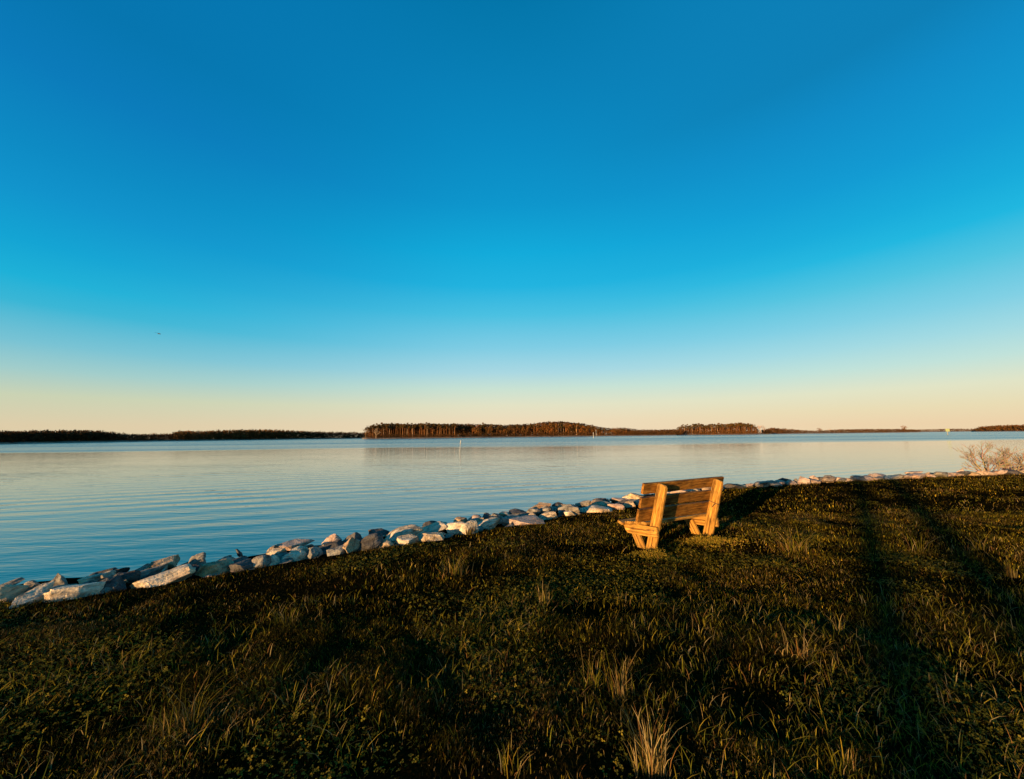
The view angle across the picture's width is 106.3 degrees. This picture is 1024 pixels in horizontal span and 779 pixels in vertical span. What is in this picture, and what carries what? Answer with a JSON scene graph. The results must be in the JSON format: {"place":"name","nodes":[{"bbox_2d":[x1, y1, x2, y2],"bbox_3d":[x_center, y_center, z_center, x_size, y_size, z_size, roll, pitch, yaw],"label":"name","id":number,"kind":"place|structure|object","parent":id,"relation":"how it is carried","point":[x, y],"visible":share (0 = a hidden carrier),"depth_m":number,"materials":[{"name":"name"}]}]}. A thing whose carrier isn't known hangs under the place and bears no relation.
{"place":"outdoors","nodes":[
{"label":"outdoors","id":0,"kind":"place"},
{"bbox_2d":[0,438,360,443],"bbox_3d":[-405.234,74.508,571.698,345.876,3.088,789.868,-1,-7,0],"label":"shore","id":1,"kind":"structure","parent":0,"point":[26,442],"depth_m":419.75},
{"bbox_2d":[0,429,177,442],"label":"dark woods","id":2,"kind":"object","parent":1,"relation":"on","point":[47,435],"visible":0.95,"depth_m":346.57,"materials":[{"name":"green plant"}]},
{"bbox_2d":[169,429,305,439],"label":"brown woods","id":3,"kind":"object","parent":1,"relation":"on","point":[237,434],"visible":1,"depth_m":551.17,"materials":[{"name":"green plant"}]},
{"bbox_2d":[298,430,367,437],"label":"thin woods","id":4,"kind":"object","parent":1,"relation":"on","point":[315,434],"visible":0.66,"depth_m":684.71,"materials":[{"name":"brown plant"}]},
{"bbox_2d":[0,475,1023,778],"bbox_3d":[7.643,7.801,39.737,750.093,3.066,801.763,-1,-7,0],"label":"lawn","id":5,"kind":"structure","parent":0,"point":[336,585],"depth_m":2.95,"materials":[{"name":"plant"}]},
{"bbox_2d":[1,577,24,584],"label":"rock","id":6,"kind":"object","parent":5,"relation":"on","point":[17,581],"visible":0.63,"depth_m":4.62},
{"bbox_2d":[0,584,28,603],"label":"rock","id":7,"kind":"object","parent":5,"relation":"on","point":[10,592],"visible":0.73,"depth_m":3.97,"materials":[{"name":"stone"}]},
{"bbox_2d":[9,581,54,607],"bbox_3d":[-4.876,2.149,3.915,0.220,0.211,0.342,-1,8,25],"label":"rock","id":8,"kind":"object","parent":5,"relation":"on","point":[35,593],"visible":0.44,"depth_m":3.89,"materials":[{"name":"stone"}]},
{"bbox_2d":[24,580,40,592],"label":"rock","id":9,"kind":"object","parent":5,"relation":"on","point":[31,584],"visible":0.35,"depth_m":4.29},
{"bbox_2d":[50,573,67,585],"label":"rock","id":10,"kind":"object","parent":5,"relation":"on","point":[58,579],"visible":0.41,"depth_m":4.39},
{"bbox_2d":[40,581,105,602],"bbox_3d":[-4.606,2.157,4.007,0.290,0.214,0.486,-8,-10,43],"label":"rock","id":11,"kind":"object","parent":5,"relation":"on","point":[71,591],"visible":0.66,"depth_m":3.97,"materials":[{"name":"stone"}]},
{"bbox_2d":[77,570,115,583],"bbox_3d":[-4.861,2.248,4.495,0.316,0.191,0.220,1,-4,-40],"label":"rock","id":12,"kind":"object","parent":5,"relation":"on","point":[102,576],"visible":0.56,"depth_m":4.46,"materials":[{"name":"stone"}]},
{"bbox_2d":[100,582,118,593],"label":"rock","id":13,"kind":"object","parent":5,"relation":"on","point":[107,589],"visible":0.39,"depth_m":4.13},
{"bbox_2d":[99,575,126,591],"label":"rock","id":14,"kind":"object","parent":5,"relation":"on","point":[110,581],"visible":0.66,"depth_m":4.21,"materials":[{"name":"stone"}]},
{"bbox_2d":[103,567,129,573],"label":"rock","id":15,"kind":"object","parent":5,"relation":"on","point":[126,569],"visible":0.24,"depth_m":4.90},
{"bbox_2d":[97,642,149,673],"bbox_3d":[-2.701,1.893,2.651,0.412,0.138,0.380,4,-8,-35],"label":"grass tuft","id":16,"kind":"object","parent":5,"relation":"on","point":[123,662],"visible":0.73,"depth_m":2.72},
{"bbox_2d":[114,570,140,583],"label":"rock","id":17,"kind":"object","parent":5,"relation":"on","point":[132,576],"visible":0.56,"depth_m":4.50,"materials":[{"name":"stone"}]},
{"bbox_2d":[140,562,168,577],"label":"rock","id":18,"kind":"object","parent":5,"relation":"on","point":[154,570],"visible":0.51,"depth_m":4.70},
{"bbox_2d":[145,554,179,568],"bbox_3d":[-4.611,2.340,5.073,0.234,0.168,0.384,1,2,40],"label":"rock","id":19,"kind":"object","parent":5,"relation":"on","point":[173,560],"visible":0.67,"depth_m":5.08,"materials":[{"name":"stone"}]},
{"bbox_2d":[130,563,195,588],"bbox_3d":[-4.006,2.201,4.422,0.575,0.212,0.400,-11,-1,-35],"label":"rock","id":20,"kind":"object","parent":5,"relation":"on","point":[180,573],"visible":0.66,"depth_m":4.36,"materials":[{"name":"stone"}]},
{"bbox_2d":[106,664,252,742],"bbox_3d":[-1.732,1.725,2.054,0.481,0.298,0.601,-1,-7,0],"label":"grass tuft","id":21,"kind":"object","parent":5,"relation":"on","point":[177,727],"visible":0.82,"depth_m":2.08,"materials":[{"name":"plant"}]},
{"bbox_2d":[188,552,205,567],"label":"rock","id":22,"kind":"object","parent":5,"relation":"on","point":[199,559],"visible":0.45,"depth_m":5.05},
{"bbox_2d":[195,558,233,576],"bbox_3d":[-3.669,2.235,4.738,0.380,0.197,0.232,5,-9,-39],"label":"rock","id":23,"kind":"object","parent":5,"relation":"on","point":[213,567],"visible":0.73,"depth_m":4.71,"materials":[{"name":"stone"}]},
{"bbox_2d":[227,558,253,571],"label":"rock","id":24,"kind":"object","parent":5,"relation":"on","point":[244,565],"visible":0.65,"depth_m":4.76,"materials":[{"name":"stone"}]},
{"bbox_2d":[251,554,271,568],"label":"rock","id":25,"kind":"object","parent":5,"relation":"on","point":[261,561],"visible":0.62,"depth_m":4.90,"materials":[{"name":"stone"}]},
{"bbox_2d":[270,554,279,565],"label":"rock","id":26,"kind":"object","parent":5,"relation":"on","point":[275,559],"visible":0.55,"depth_m":5.05,"materials":[{"name":"stone"}]},
{"bbox_2d":[266,547,286,554],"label":"rock","id":27,"kind":"object","parent":5,"relation":"on","point":[275,551],"visible":0.52,"depth_m":5.45,"materials":[{"name":"stone"}]},
{"bbox_2d":[276,558,292,564],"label":"rock","id":28,"kind":"object","parent":5,"relation":"on","point":[286,560],"visible":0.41,"depth_m":5.09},
{"bbox_2d":[272,606,302,626],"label":"grass tuft","id":29,"kind":"object","parent":5,"relation":"on","point":[283,620],"visible":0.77,"depth_m":3.31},
{"bbox_2d":[281,550,306,561],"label":"rock","id":30,"kind":"object","parent":5,"relation":"on","point":[298,555],"visible":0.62,"depth_m":5.21,"materials":[{"name":"stone"}]},
{"bbox_2d":[274,539,314,550],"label":"rock","id":31,"kind":"object","parent":5,"relation":"on","point":[289,545],"visible":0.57,"depth_m":5.87,"materials":[{"name":"stone"}]},
{"bbox_2d":[289,546,307,552],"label":"rock","id":32,"kind":"object","parent":5,"relation":"on","point":[298,548],"visible":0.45,"depth_m":5.51,"materials":[{"name":"stone"}]},
{"bbox_2d":[305,546,322,558],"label":"rock","id":33,"kind":"object","parent":5,"relation":"on","point":[311,552],"visible":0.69,"depth_m":5.34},
{"bbox_2d":[319,539,343,554],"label":"rock","id":34,"kind":"object","parent":5,"relation":"on","point":[329,545],"visible":0.34,"depth_m":5.58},
{"bbox_2d":[322,534,341,544],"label":"rock","id":35,"kind":"object","parent":5,"relation":"on","point":[332,537],"visible":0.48,"depth_m":6.09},
{"bbox_2d":[326,545,344,555],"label":"rock","id":36,"kind":"object","parent":5,"relation":"on","point":[338,550],"visible":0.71,"depth_m":5.43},
{"bbox_2d":[342,537,359,552],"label":"rock","id":37,"kind":"object","parent":5,"relation":"on","point":[351,544],"visible":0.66,"depth_m":5.58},
{"bbox_2d":[345,532,361,539],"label":"rock","id":38,"kind":"object","parent":5,"relation":"on","point":[355,535],"visible":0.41,"depth_m":6.22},
{"bbox_2d":[359,532,383,549],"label":"rock","id":39,"kind":"object","parent":5,"relation":"on","point":[373,541],"visible":0.71,"depth_m":5.68,"materials":[{"name":"stone"}]},
{"bbox_2d":[368,528,389,535],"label":"rock","id":40,"kind":"object","parent":5,"relation":"on","point":[380,530],"visible":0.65,"depth_m":6.64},
{"bbox_2d":[378,539,393,548],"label":"rock","id":41,"kind":"object","parent":5,"relation":"on","point":[386,542],"visible":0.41,"depth_m":5.75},
{"bbox_2d":[385,524,424,543],"bbox_3d":[-1.787,2.409,6.325,0.648,0.271,0.495,-15,3,-26],"label":"rock","id":42,"kind":"object","parent":5,"relation":"on","point":[412,529],"visible":0.52,"depth_m":6.25,"materials":[{"name":"stone"}]},
{"bbox_2d":[396,534,418,544],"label":"rock","id":43,"kind":"object","parent":5,"relation":"on","point":[405,539],"visible":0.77,"depth_m":5.91,"materials":[{"name":"stone"}]},
{"bbox_2d":[418,532,444,541],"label":"rock","id":44,"kind":"object","parent":5,"relation":"on","point":[432,536],"visible":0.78,"depth_m":6.04,"materials":[{"name":"stone"}]},
{"bbox_2d":[422,521,447,532],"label":"rock","id":45,"kind":"object","parent":5,"relation":"on","point":[437,526],"visible":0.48,"depth_m":6.63,"materials":[{"name":"stone"}]},
{"bbox_2d":[446,521,463,533],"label":"rock","id":46,"kind":"object","parent":5,"relation":"on","point":[453,527],"visible":0.55,"depth_m":6.62,"materials":[{"name":"stone"}]},
{"bbox_2d":[439,552,473,577],"bbox_3d":[-0.658,2.034,4.399,0.471,0.227,0.620,-1,-7,0],"label":"grass tuft","id":47,"kind":"object","parent":5,"relation":"on","point":[454,571],"visible":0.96,"depth_m":4.47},
{"bbox_2d":[454,517,466,522],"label":"rock","id":48,"kind":"object","parent":5,"relation":"on","point":[462,519],"visible":0.59,"depth_m":7.51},
{"bbox_2d":[459,520,477,534],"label":"rock","id":49,"kind":"object","parent":5,"relation":"on","point":[470,524],"visible":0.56,"depth_m":6.45,"materials":[{"name":"stone"}]},
{"bbox_2d":[477,517,499,529],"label":"rock","id":50,"kind":"object","parent":5,"relation":"on","point":[489,523],"visible":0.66,"depth_m":6.92,"materials":[{"name":"stone"}]},
{"bbox_2d":[499,514,518,525],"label":"rock","id":51,"kind":"object","parent":5,"relation":"on","point":[501,522],"visible":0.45,"depth_m":7.24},
{"bbox_2d":[0,534,1023,778],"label":"clover","id":52,"kind":"object","parent":5,"relation":"on","point":[506,688],"visible":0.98,"depth_m":2.54,"materials":[{"name":"green plant"}]},
{"bbox_2d":[495,740,531,778],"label":"grass tuft","id":53,"kind":"object","parent":5,"relation":"on","point":[504,763],"visible":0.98,"depth_m":1.84,"materials":[{"name":"plant"}]},
{"bbox_2d":[509,508,526,513],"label":"rock","id":54,"kind":"object","parent":5,"relation":"on","point":[515,511],"visible":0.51,"depth_m":8.18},
{"bbox_2d":[500,515,544,525],"bbox_3d":[0.202,2.514,7.295,0.888,0.168,0.620,3,-2,12],"label":"rock","id":55,"kind":"object","parent":5,"relation":"on","point":[526,520],"visible":0.8,"depth_m":7.16,"materials":[{"name":"stone"}]},
{"bbox_2d":[527,508,540,514],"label":"rock","id":56,"kind":"object","parent":5,"relation":"on","point":[536,511],"visible":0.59,"depth_m":8.13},
{"bbox_2d":[531,502,550,508],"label":"rock","id":57,"kind":"object","parent":5,"relation":"on","point":[539,505],"visible":0.48,"depth_m":8.90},
{"bbox_2d":[537,578,552,605],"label":"grass tuft","id":58,"kind":"object","parent":5,"relation":"on","point":[545,597],"visible":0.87,"depth_m":3.63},
{"bbox_2d":[540,506,551,513],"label":"rock","id":59,"kind":"object","parent":5,"relation":"on","point":[543,509],"visible":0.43,"depth_m":8.23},
{"bbox_2d":[539,511,557,519],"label":"rock","id":60,"kind":"object","parent":5,"relation":"on","point":[547,515],"visible":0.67,"depth_m":7.65,"materials":[{"name":"stone"}]},
{"bbox_2d":[558,504,579,515],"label":"rock","id":61,"kind":"object","parent":5,"relation":"on","point":[570,507],"visible":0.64,"depth_m":7.99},
{"bbox_2d":[575,500,590,505],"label":"rock","id":62,"kind":"object","parent":5,"relation":"on","point":[585,502],"visible":0.62,"depth_m":9.15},
{"bbox_2d":[578,642,608,691],"bbox_3d":[0.525,1.826,2.486,0.241,0.208,0.303,-3,-7,21],"label":"grass tuft","id":63,"kind":"object","parent":5,"relation":"on","point":[590,677],"visible":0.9,"depth_m":2.48,"materials":[{"name":"plant"}]},
{"bbox_2d":[579,505,612,512],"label":"rock","id":64,"kind":"object","parent":5,"relation":"on","point":[593,508],"visible":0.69,"depth_m":8.18,"materials":[{"name":"stone"}]},
{"bbox_2d":[591,500,612,505],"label":"rock","id":65,"kind":"object","parent":5,"relation":"on","point":[599,502],"visible":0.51,"depth_m":9.03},
{"bbox_2d":[607,504,624,509],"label":"rock","id":66,"kind":"object","parent":5,"relation":"on","point":[616,506],"visible":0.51,"depth_m":8.42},
{"bbox_2d":[598,647,651,702],"bbox_3d":[0.682,1.758,2.358,0.391,0.300,0.334,-1,-7,0],"label":"grass tuft","id":67,"kind":"object","parent":5,"relation":"on","point":[617,690],"visible":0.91,"depth_m":2.37,"materials":[{"name":"plant"}]},
{"bbox_2d":[623,501,635,507],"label":"rock","id":68,"kind":"object","parent":5,"relation":"on","point":[626,504],"visible":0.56,"depth_m":8.70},
{"bbox_2d":[622,493,643,499],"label":"rock","id":69,"kind":"object","parent":5,"relation":"on","point":[630,496],"visible":0.49,"depth_m":9.62,"materials":[{"name":"stone"}]},
{"bbox_2d":[618,695,681,778],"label":"grass tuft","id":70,"kind":"object","parent":5,"relation":"on","point":[650,758],"visible":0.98,"depth_m":1.81,"materials":[{"name":"plant"}]},
{"bbox_2d":[609,546,697,565],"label":"weeds","id":71,"kind":"object","parent":5,"relation":"on","point":[656,552],"visible":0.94,"depth_m":5.04,"materials":[{"name":"green plant"}]},
{"bbox_2d":[618,476,723,550],"bbox_3d":[2.425,1.882,5.757,1.798,1.098,0.814,4,-8,-29],"label":"park bench","id":72,"kind":"object","parent":5,"relation":"on","point":[657,512],"visible":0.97,"depth_m":5.57,"materials":[{"name":"wood"}]},
{"bbox_2d":[667,533,760,551],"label":"weeds","id":73,"kind":"object","parent":5,"relation":"on","point":[709,539],"visible":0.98,"depth_m":5.63,"materials":[{"name":"green plant"}]},
{"bbox_2d":[724,483,743,488],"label":"rock","id":74,"kind":"object","parent":5,"relation":"on","point":[731,486],"visible":0.86,"depth_m":11.27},
{"bbox_2d":[754,481,769,486],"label":"rock","id":75,"kind":"object","parent":5,"relation":"on","point":[762,483],"visible":0.87,"depth_m":11.55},
{"bbox_2d":[766,521,821,553],"bbox_3d":[3.880,2.042,5.263,0.773,0.336,0.846,4,-8,-35],"label":"grass tuft","id":76,"kind":"object","parent":5,"relation":"on","point":[791,545],"visible":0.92,"depth_m":5.21,"materials":[{"name":"plant"}]},
{"bbox_2d":[767,624,830,659],"bbox_3d":[2.086,1.857,2.796,0.589,0.168,0.434,4,-8,-34],"label":"grass tuft","id":77,"kind":"object","parent":5,"relation":"on","point":[803,649],"visible":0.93,"depth_m":2.78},
{"bbox_2d":[797,476,810,484],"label":"rock","id":78,"kind":"object","parent":5,"relation":"on","point":[802,480],"visible":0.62,"depth_m":12.20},
{"bbox_2d":[821,475,835,482],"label":"rock","id":79,"kind":"object","parent":5,"relation":"on","point":[828,478],"visible":0.95,"depth_m":12.59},
{"bbox_2d":[817,611,844,634],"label":"grass tuft","id":80,"kind":"object","parent":5,"relation":"on","point":[839,626],"visible":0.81,"depth_m":3.12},
{"bbox_2d":[810,738,859,778],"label":"grass tuft","id":81,"kind":"object","parent":5,"relation":"on","point":[851,760],"visible":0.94,"depth_m":1.82,"materials":[{"name":"plant"}]},
{"bbox_2d":[851,475,865,480],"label":"rock","id":82,"kind":"object","parent":5,"relation":"on","point":[857,478],"visible":0.86,"depth_m":12.73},
{"bbox_2d":[884,475,902,479],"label":"rock","id":83,"kind":"object","parent":5,"relation":"on","point":[890,477],"visible":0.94,"depth_m":13.08,"materials":[{"name":"stone"}]},
{"bbox_2d":[907,473,926,478],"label":"rock","id":84,"kind":"object","parent":5,"relation":"on","point":[917,475],"visible":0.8,"depth_m":13.38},
{"bbox_2d":[893,529,944,554],"bbox_3d":[5.408,2.020,5.137,0.801,0.304,0.645,5,-9,-38],"label":"grass tuft","id":85,"kind":"object","parent":5,"relation":"on","point":[919,544],"visible":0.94,"depth_m":5.08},
{"bbox_2d":[932,471,947,476],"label":"rock","id":86,"kind":"object","parent":5,"relation":"on","point":[940,474],"visible":0.74,"depth_m":13.71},
{"bbox_2d":[962,535,995,550],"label":"grass tuft","id":87,"kind":"object","parent":5,"relation":"on","point":[984,546],"visible":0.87,"depth_m":5.25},
{"bbox_2d":[977,470,997,474],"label":"rock","id":88,"kind":"object","parent":5,"relation":"on","point":[981,472],"visible":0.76,"depth_m":14.08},
{"bbox_2d":[952,441,1023,471],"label":"bare bush","id":89,"kind":"object","parent":5,"relation":"on","point":[985,460],"visible":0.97,"depth_m":14.87,"materials":[{"name":"brown plant"}]},
{"bbox_2d":[988,445,1023,469],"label":"bare bush","id":90,"kind":"object","parent":5,"relation":"on","point":[1005,456],"visible":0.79,"depth_m":15.71,"materials":[{"name":"brown plant"}]},
{"bbox_2d":[1001,562,1019,578],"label":"grass tuft","id":91,"kind":"object","parent":5,"relation":"on","point":[1009,571],"visible":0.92,"depth_m":4.20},
{"bbox_2d":[1001,446,1023,469],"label":"bare bush","id":92,"kind":"object","parent":5,"relation":"on","point":[1015,458],"visible":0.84,"depth_m":15.62,"materials":[{"name":"brown plant"}]},
{"bbox_2d":[1004,469,1023,474],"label":"rock","id":93,"kind":"object","parent":5,"relation":"on","point":[1010,471],"visible":0.62,"depth_m":14.28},
{"bbox_2d":[0,431,1023,584],"bbox_3d":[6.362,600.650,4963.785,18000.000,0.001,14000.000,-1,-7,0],"label":"water","id":94,"kind":"structure","parent":0,"point":[72,510],"depth_m":19.17,"materials":[{"name":"teal liquid"}]},
{"bbox_2d":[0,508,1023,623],"bbox_3d":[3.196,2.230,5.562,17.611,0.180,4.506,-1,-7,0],"label":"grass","id":95,"kind":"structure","parent":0,"point":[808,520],"depth_m":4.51,"materials":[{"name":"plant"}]},
{"bbox_2d":[0,0,1023,438],"label":"sky","id":96,"kind":"structure","parent":0,"point":[346,216],"materials":[{"name":"blue"}]},
{"bbox_2d":[362,434,676,438],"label":"shoreline","id":97,"kind":"structure","parent":0,"point":[507,436],"depth_m":540.61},
{"bbox_2d":[364,421,673,436],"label":"trees","id":98,"kind":"object","parent":97,"relation":"on","point":[427,431],"visible":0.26,"depth_m":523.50,"materials":[{"name":"brown plant"}]},
{"bbox_2d":[368,430,676,437],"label":"point thicket","id":99,"kind":"object","parent":97,"relation":"on","point":[530,434],"visible":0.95,"depth_m":559.97,"materials":[{"name":"brown plant"}]},
{"bbox_2d":[613,429,683,434],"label":"saddle woods","id":100,"kind":"object","parent":97,"relation":"on","point":[678,432],"visible":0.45,"depth_m":615.01,"materials":[{"name":"brown plant"}]},
{"bbox_2d":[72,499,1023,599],"bbox_3d":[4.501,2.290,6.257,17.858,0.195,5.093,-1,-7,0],"label":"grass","id":101,"kind":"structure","parent":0,"point":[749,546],"depth_m":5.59,"materials":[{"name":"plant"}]},
{"bbox_2d":[415,475,1022,544],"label":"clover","id":102,"kind":"object","parent":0,"point":[808,496],"visible":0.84,"depth_m":8.01,"materials":[{"name":"green plant"}]},
{"bbox_2d":[681,433,775,434],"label":"shore","id":103,"kind":"structure","parent":0,"point":[728,434],"depth_m":636.83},
{"bbox_2d":[679,426,757,433],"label":"trees","id":104,"kind":"object","parent":103,"relation":"on","point":[727,429],"visible":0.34,"depth_m":660.46,"materials":[{"name":"brown plant"}]},
{"bbox_2d":[680,429,758,433],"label":"grove thicket","id":105,"kind":"object","parent":103,"relation":"on","point":[717,432],"visible":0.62,"depth_m":642.42,"materials":[{"name":"brown plant"}]},
{"bbox_2d":[682,423,756,432],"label":"grove woods","id":106,"kind":"object","parent":103,"relation":"on","point":[740,427],"visible":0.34,"depth_m":657.52,"materials":[{"name":"brown plant"}]},
{"bbox_2d":[578,473,1023,514],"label":"grass","id":107,"kind":"structure","parent":0,"point":[955,488],"depth_m":10.25,"materials":[{"name":"plant"}]},
{"bbox_2d":[776,431,920,433],"bbox_3d":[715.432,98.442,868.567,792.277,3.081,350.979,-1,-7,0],"label":"shore","id":108,"kind":"structure","parent":0,"point":[843,432],"depth_m":815.08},
{"bbox_2d":[759,428,919,432],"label":"woods","id":109,"kind":"object","parent":108,"relation":"on","point":[779,430],"visible":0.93,"depth_m":798.53,"materials":[{"name":"brown plant"}]},
{"bbox_2d":[921,431,970,431],"bbox_3d":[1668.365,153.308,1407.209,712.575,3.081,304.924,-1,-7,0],"label":"horizon shore","id":110,"kind":"structure","parent":0,"point":[946,431],"depth_m":1352.58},
{"bbox_2d":[909,428,972,431],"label":"horizon woods","id":111,"kind":"object","parent":110,"relation":"on","point":[945,430],"visible":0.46,"depth_m":1371.94,"materials":[{"name":"brown plant"}]},
{"bbox_2d":[971,430,1023,431],"bbox_3d":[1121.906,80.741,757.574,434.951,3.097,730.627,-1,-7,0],"label":"shore","id":112,"kind":"structure","parent":0,"point":[992,431],"depth_m":849.04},
{"bbox_2d":[971,424,1023,430],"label":"woods","id":113,"kind":"object","parent":112,"relation":"on","point":[1017,427],"visible":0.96,"depth_m":849.85,"materials":[{"name":"brown plant"}]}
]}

